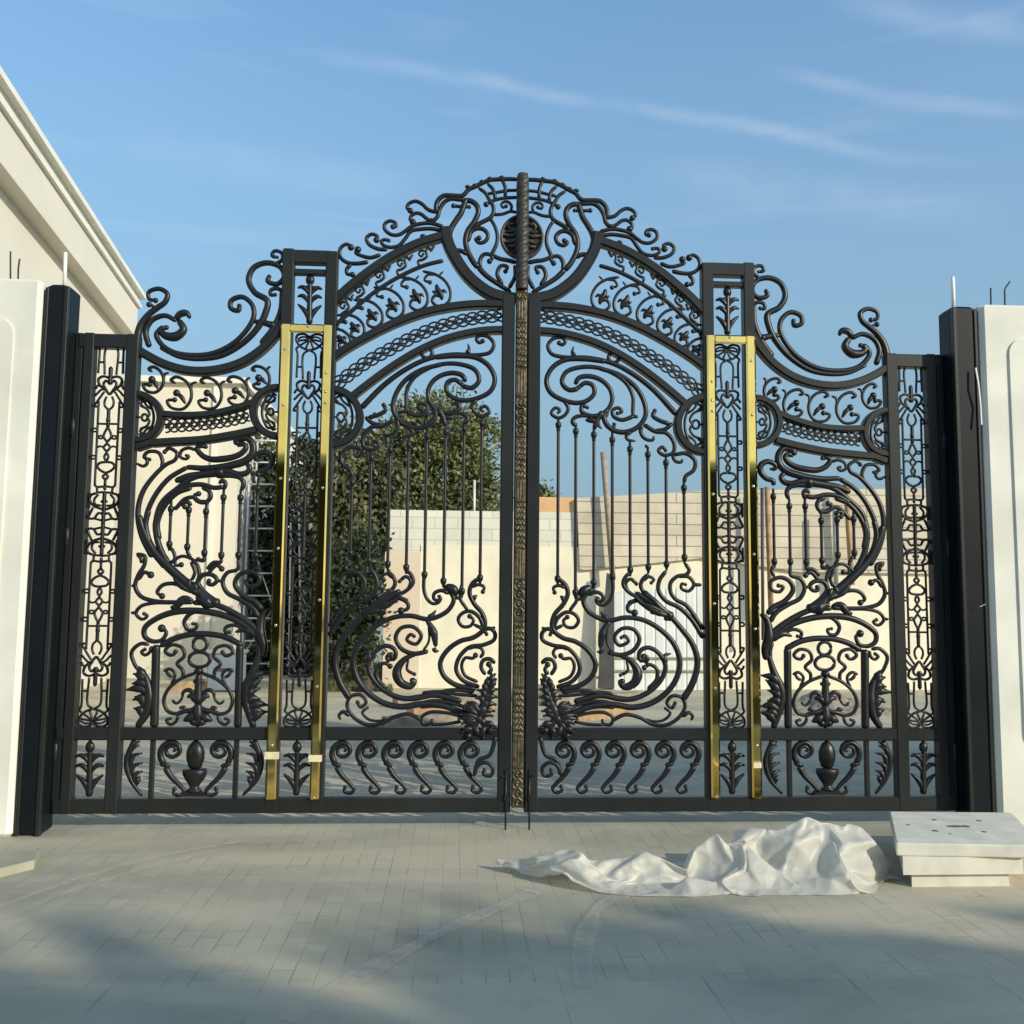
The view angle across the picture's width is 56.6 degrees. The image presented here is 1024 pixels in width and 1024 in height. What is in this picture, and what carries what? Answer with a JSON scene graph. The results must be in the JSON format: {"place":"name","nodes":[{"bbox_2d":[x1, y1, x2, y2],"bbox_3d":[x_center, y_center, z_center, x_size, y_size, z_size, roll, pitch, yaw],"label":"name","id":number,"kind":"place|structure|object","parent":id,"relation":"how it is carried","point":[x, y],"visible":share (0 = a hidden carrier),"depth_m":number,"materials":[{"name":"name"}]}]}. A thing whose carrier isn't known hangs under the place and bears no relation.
{"place":"outdoors","nodes":[
{"label":"outdoors","id":0,"kind":"place"},
{"bbox_2d":[327,661,394,691],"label":"grass","id":1,"kind":"structure","parent":0,"point":[333,685],"depth_m":16.93,"materials":[{"name":"green plant"}]},
{"bbox_2d":[381,714,462,726],"bbox_3d":[-0.996,2.615,11.961,1.299,0.130,0.220,4,-6,-31],"label":"plank","id":2,"kind":"object","parent":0,"point":[406,721],"visible":0.36,"depth_m":11.73,"materials":[{"name":"beige wood"}]},
{"bbox_2d":[406,703,493,713],"bbox_3d":[-0.832,2.712,12.974,1.238,0.130,0.220,4,-6,-32],"label":"plank","id":3,"kind":"object","parent":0,"point":[418,710],"visible":0.14,"depth_m":12.65,"materials":[{"name":"beige wood"}]},
{"bbox_2d":[0,626,1023,989],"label":"ground","id":4,"kind":"structure","parent":0,"point":[164,900],"depth_m":5.02,"materials":[{"name":"grey concrete"}]},
{"bbox_2d":[0,850,38,876],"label":"stone slab","id":5,"kind":"object","parent":4,"relation":"on","point":[14,861],"depth_m":5.44,"materials":[{"name":"stone"}]},
{"bbox_2d":[0,279,48,836],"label":"pillar","id":6,"kind":"structure","parent":4,"relation":"on","point":[22,303],"depth_m":6.36,"materials":[{"name":"white paint"}]},
{"bbox_2d":[17,259,20,278],"bbox_3d":[-3.424,-1.673,6.592,0.016,0.172,0.012,1,-5,-3],"label":"rebar","id":7,"kind":"object","parent":6,"relation":"on","point":[18,268],"visible":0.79,"depth_m":6.59,"materials":[{"name":"grey metal"}]},
{"bbox_2d":[14,285,79,836],"bbox_3d":[-3.135,0.281,6.459,0.200,3.697,0.232,1,-5,-3],"label":"gate post","id":8,"kind":"object","parent":4,"relation":"on","point":[38,745],"visible":1,"depth_m":6.37,"materials":[{"name":"metal"}]},
{"bbox_2d":[63,252,66,285],"bbox_3d":[-3.101,-1.671,6.591,0.033,0.268,0.026,1,-5,-3],"label":"conduit pipe","id":9,"kind":"object","parent":8,"relation":"on","point":[64,268],"visible":0.96,"depth_m":6.58,"materials":[{"name":"white plastic"}]},
{"bbox_2d":[50,175,516,829],"bbox_3d":[-1.498,-0.169,6.656,3.132,4.662,0.135,1,-5,-3],"label":"gate leaf","id":10,"kind":"object","parent":8,"relation":"attached to","point":[274,733],"visible":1,"depth_m":6.59,"materials":[{"name":"black metal"}]},
{"bbox_2d":[0,66,145,689],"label":"villa","id":11,"kind":"object","parent":4,"relation":"on","point":[48,217],"visible":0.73,"depth_m":14.06,"materials":[{"name":"white paint"}]},
{"bbox_2d":[170,681,206,690],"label":"sand","id":12,"kind":"structure","parent":4,"relation":"on","point":[180,686],"depth_m":16.11,"materials":[{"name":"beige sand"}]},
{"bbox_2d":[106,375,302,678],"bbox_3d":[-8.772,0.619,22.705,6.305,5.990,8.240,1,-5,-3],"label":"annex","id":13,"kind":"object","parent":4,"relation":"on","point":[147,586],"visible":0.25,"depth_m":18.89,"materials":[{"name":"beige paint"}]},
{"bbox_2d":[206,649,248,690],"bbox_3d":[-4.863,2.689,16.202,0.617,0.673,0.505,1,-5,-3],"label":"site box","id":14,"kind":"object","parent":4,"relation":"on","point":[227,662],"visible":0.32,"depth_m":15.98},
{"bbox_2d":[242,439,276,667],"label":"scaffold tower","id":15,"kind":"structure","parent":4,"relation":"on","point":[250,641],"depth_m":19.65,"materials":[{"name":"metal"}]},
{"bbox_2d":[288,519,291,665],"bbox_3d":[-4.528,1.610,19.377,0.095,3.110,0.040,1,-5,-3],"label":"pole","id":16,"kind":"object","parent":4,"relation":"on","point":[289,587],"visible":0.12,"depth_m":19.38,"materials":[{"name":"metal"}]},
{"bbox_2d":[298,500,301,656],"bbox_3d":[-4.332,1.377,19.411,0.178,3.262,0.039,1,-5,-3],"label":"pole","id":17,"kind":"object","parent":4,"relation":"on","point":[299,576],"visible":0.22,"depth_m":19.42,"materials":[{"name":"metal"}]},
{"bbox_2d":[246,431,383,674],"bbox_3d":[-4.484,1.077,20.591,3.835,5.966,2.201,1,-5,-3],"label":"dark tree","id":18,"kind":"object","parent":4,"relation":"on","point":[265,539],"visible":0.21,"depth_m":20.27,"materials":[{"name":"green plant"}]},
{"bbox_2d":[285,513,397,691],"bbox_3d":[-2.909,1.571,16.318,1.582,3.162,1.576,6,-8,-44],"label":"dark tree","id":19,"kind":"object","parent":4,"relation":"on","point":[339,596],"visible":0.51,"depth_m":16.20,"materials":[{"name":"green plant"}]},
{"bbox_2d":[293,406,418,679],"bbox_3d":[-3.156,0.609,18.438,2.710,5.415,1.492,0,-5,6],"label":"weeping tree","id":20,"kind":"object","parent":4,"relation":"on","point":[341,498],"visible":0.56,"depth_m":18.26,"materials":[{"name":"green plant"}]},
{"bbox_2d":[355,380,513,510],"bbox_3d":[-1.794,0.306,20.520,3.544,6.442,2.727,-2,-6,26],"label":"ficus tree","id":21,"kind":"object","parent":4,"relation":"on","point":[436,469],"visible":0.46,"depth_m":20.29,"materials":[{"name":"green plant"}]},
{"bbox_2d":[392,694,497,703],"bbox_3d":[-0.942,2.830,14.222,1.724,0.130,0.220,3,-6,-28],"label":"plank","id":22,"kind":"object","parent":4,"relation":"on","point":[466,699],"visible":0.21,"depth_m":14.22,"materials":[{"name":"beige wood"}]},
{"bbox_2d":[473,480,475,510],"bbox_3d":[-0.716,-0.134,18.023,0.052,0.954,0.050,1,-5,-3],"label":"pole","id":23,"kind":"object","parent":4,"relation":"on","point":[474,494],"visible":0.66,"depth_m":18.02,"materials":[{"name":"metal"}]},
{"bbox_2d":[0,976,1023,1003],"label":"kerb","id":24,"kind":"structure","parent":4,"relation":"on","point":[453,990],"depth_m":3.80,"materials":[{"name":"grey concrete"}]},
{"bbox_2d":[513,478,562,498],"bbox_3d":[0.626,1.450,23.579,1.376,4.785,1.169,1,-5,-3],"label":"distant tree","id":25,"kind":"object","parent":4,"relation":"on","point":[543,492],"visible":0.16,"depth_m":23.67,"materials":[{"name":"green plant"}]},
{"bbox_2d":[511,684,579,702],"bbox_3d":[0.611,2.887,15.154,1.606,0.260,0.964,1,-5,-3],"label":"rubble","id":26,"kind":"object","parent":4,"relation":"on","point":[540,693],"visible":0.03,"depth_m":14.92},
{"bbox_2d":[541,691,644,705],"bbox_3d":[1.277,2.902,14.772,1.866,0.130,0.220,4,-6,-33],"label":"plank","id":27,"kind":"object","parent":4,"relation":"on","point":[625,694],"visible":0.14,"depth_m":14.89,"materials":[{"name":"beige wood"}]},
{"bbox_2d":[598,573,613,687],"bbox_3d":[1.686,2.123,17.075,0.290,2.050,0.050,1,-5,-3],"label":"leaning board","id":28,"kind":"object","parent":4,"relation":"on","point":[606,673],"visible":0.64,"depth_m":17.01,"materials":[{"name":"grey wood"}]},
{"bbox_2d":[613,586,702,689],"bbox_3d":[2.715,2.268,17.172,1.829,1.873,0.068,1,-5,-3],"label":"hoarding","id":29,"kind":"object","parent":4,"relation":"on","point":[655,638],"visible":0.64,"depth_m":17.17,"materials":[{"name":"white metal"}]},
{"bbox_2d":[495,817,900,896],"bbox_3d":[1.073,1.900,5.384,2.317,0.337,0.701,1,-5,-3],"label":"plastic sheet","id":30,"kind":"object","parent":4,"relation":"on","point":[806,856],"visible":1,"depth_m":5.27,"materials":[{"name":"white plastic"}]},
{"bbox_2d":[760,488,764,639],"bbox_3d":[4.544,0.933,17.234,0.084,2.756,0.060,1,-5,-3],"label":"steel prop","id":31,"kind":"object","parent":4,"relation":"on","point":[762,550],"visible":0.81,"depth_m":17.22,"materials":[{"name":"brown metal"}]},
{"bbox_2d":[764,487,773,607],"bbox_3d":[4.685,0.659,17.319,0.105,2.245,0.083,3,-6,-23],"label":"timber prop","id":32,"kind":"object","parent":4,"relation":"on","point":[768,535],"visible":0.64,"depth_m":17.31,"materials":[{"name":"brown wood"}]},
{"bbox_2d":[761,692,891,716],"bbox_3d":[4.630,2.766,13.824,2.098,0.324,1.259,1,-5,-3],"label":"rubble","id":33,"kind":"object","parent":4,"relation":"on","point":[833,705],"visible":0.36,"depth_m":13.54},
{"bbox_2d":[832,509,838,584],"bbox_3d":[5.889,0.625,17.294,0.101,1.404,0.090,1,-5,-3],"label":"steel prop","id":34,"kind":"object","parent":4,"relation":"on","point":[835,579],"visible":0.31,"depth_m":17.26,"materials":[{"name":"grey metal"}]},
{"bbox_2d":[843,484,854,584],"bbox_3d":[6.184,0.408,17.433,0.134,1.860,0.090,3,-6,-20],"label":"timber prop","id":35,"kind":"object","parent":4,"relation":"on","point":[849,534],"visible":0.64,"depth_m":17.41,"materials":[{"name":"brown wood"}]},
{"bbox_2d":[890,812,1023,886],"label":"pillar cap","id":36,"kind":"object","parent":4,"relation":"on","point":[950,849],"visible":1,"depth_m":5.27,"materials":[{"name":"stone"}]},
{"bbox_2d":[939,307,995,811],"bbox_3d":[3.255,0.363,6.838,0.224,3.724,0.232,1,-5,-3],"label":"gate post","id":37,"kind":"object","parent":4,"relation":"on","point":[966,554],"visible":0.82,"depth_m":6.75,"materials":[{"name":"metal"}]},
{"bbox_2d":[511,172,957,829],"bbox_3d":[1.591,-0.124,6.829,3.170,4.662,0.156,1,-5,-3],"label":"gate leaf","id":38,"kind":"object","parent":37,"relation":"attached to","point":[529,734],"visible":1,"depth_m":6.80,"materials":[{"name":"black metal"}]},
{"bbox_2d":[951,276,955,307],"bbox_3d":[3.235,-1.595,6.968,0.030,0.264,0.028,1,-5,-3],"label":"conduit pipe","id":39,"kind":"object","parent":37,"relation":"on","point":[952,291],"visible":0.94,"depth_m":6.96,"materials":[{"name":"white plastic"}]},
{"bbox_2d":[974,305,1023,824],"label":"pillar","id":40,"kind":"structure","parent":4,"relation":"on","point":[1000,335],"depth_m":6.74,"materials":[{"name":"white paint"}]},
{"bbox_2d":[990,288,991,304],"bbox_3d":[3.530,-1.574,7.004,0.016,0.159,0.012,1,-5,-3],"label":"rebar","id":41,"kind":"object","parent":40,"relation":"on","point":[990,296],"visible":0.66,"depth_m":7.00,"materials":[{"name":"grey metal"}]},
{"bbox_2d":[1004,281,1010,304],"bbox_3d":[3.658,-1.602,7.014,0.057,0.214,0.012,1,-5,-3],"label":"rebar","id":42,"kind":"object","parent":40,"relation":"on","point":[1005,293],"visible":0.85,"depth_m":7.01,"materials":[{"name":"grey metal"}]},
{"bbox_2d":[0,988,1023,1023],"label":"road apron","id":43,"kind":"object","parent":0,"point":[977,1006],"depth_m":3.60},
{"bbox_2d":[0,0,1023,594],"label":"sky","id":44,"kind":"structure","parent":0,"point":[862,153],"materials":[{"name":"blue"}]},
{"bbox_2d":[573,708,630,721],"bbox_3d":[1.091,2.707,12.733,1.182,0.130,0.220,5,-7,-38],"label":"plank","id":45,"kind":"object","parent":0,"point":[614,712],"visible":0.29,"depth_m":12.69,"materials":[{"name":"beige wood"}]},
{"bbox_2d":[600,452,615,579],"bbox_3d":[1.747,0.066,17.297,0.274,2.345,0.092,1,-5,-3],"label":"timber plank","id":46,"kind":"object","parent":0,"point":[606,492],"visible":0.79,"depth_m":17.29,"materials":[{"name":"brown wood"}]},
{"bbox_2d":[382,488,931,689],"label":"block wall","id":47,"kind":"structure","parent":0,"point":[450,630],"depth_m":17.45,"materials":[{"name":"beige paint"}]}
]}

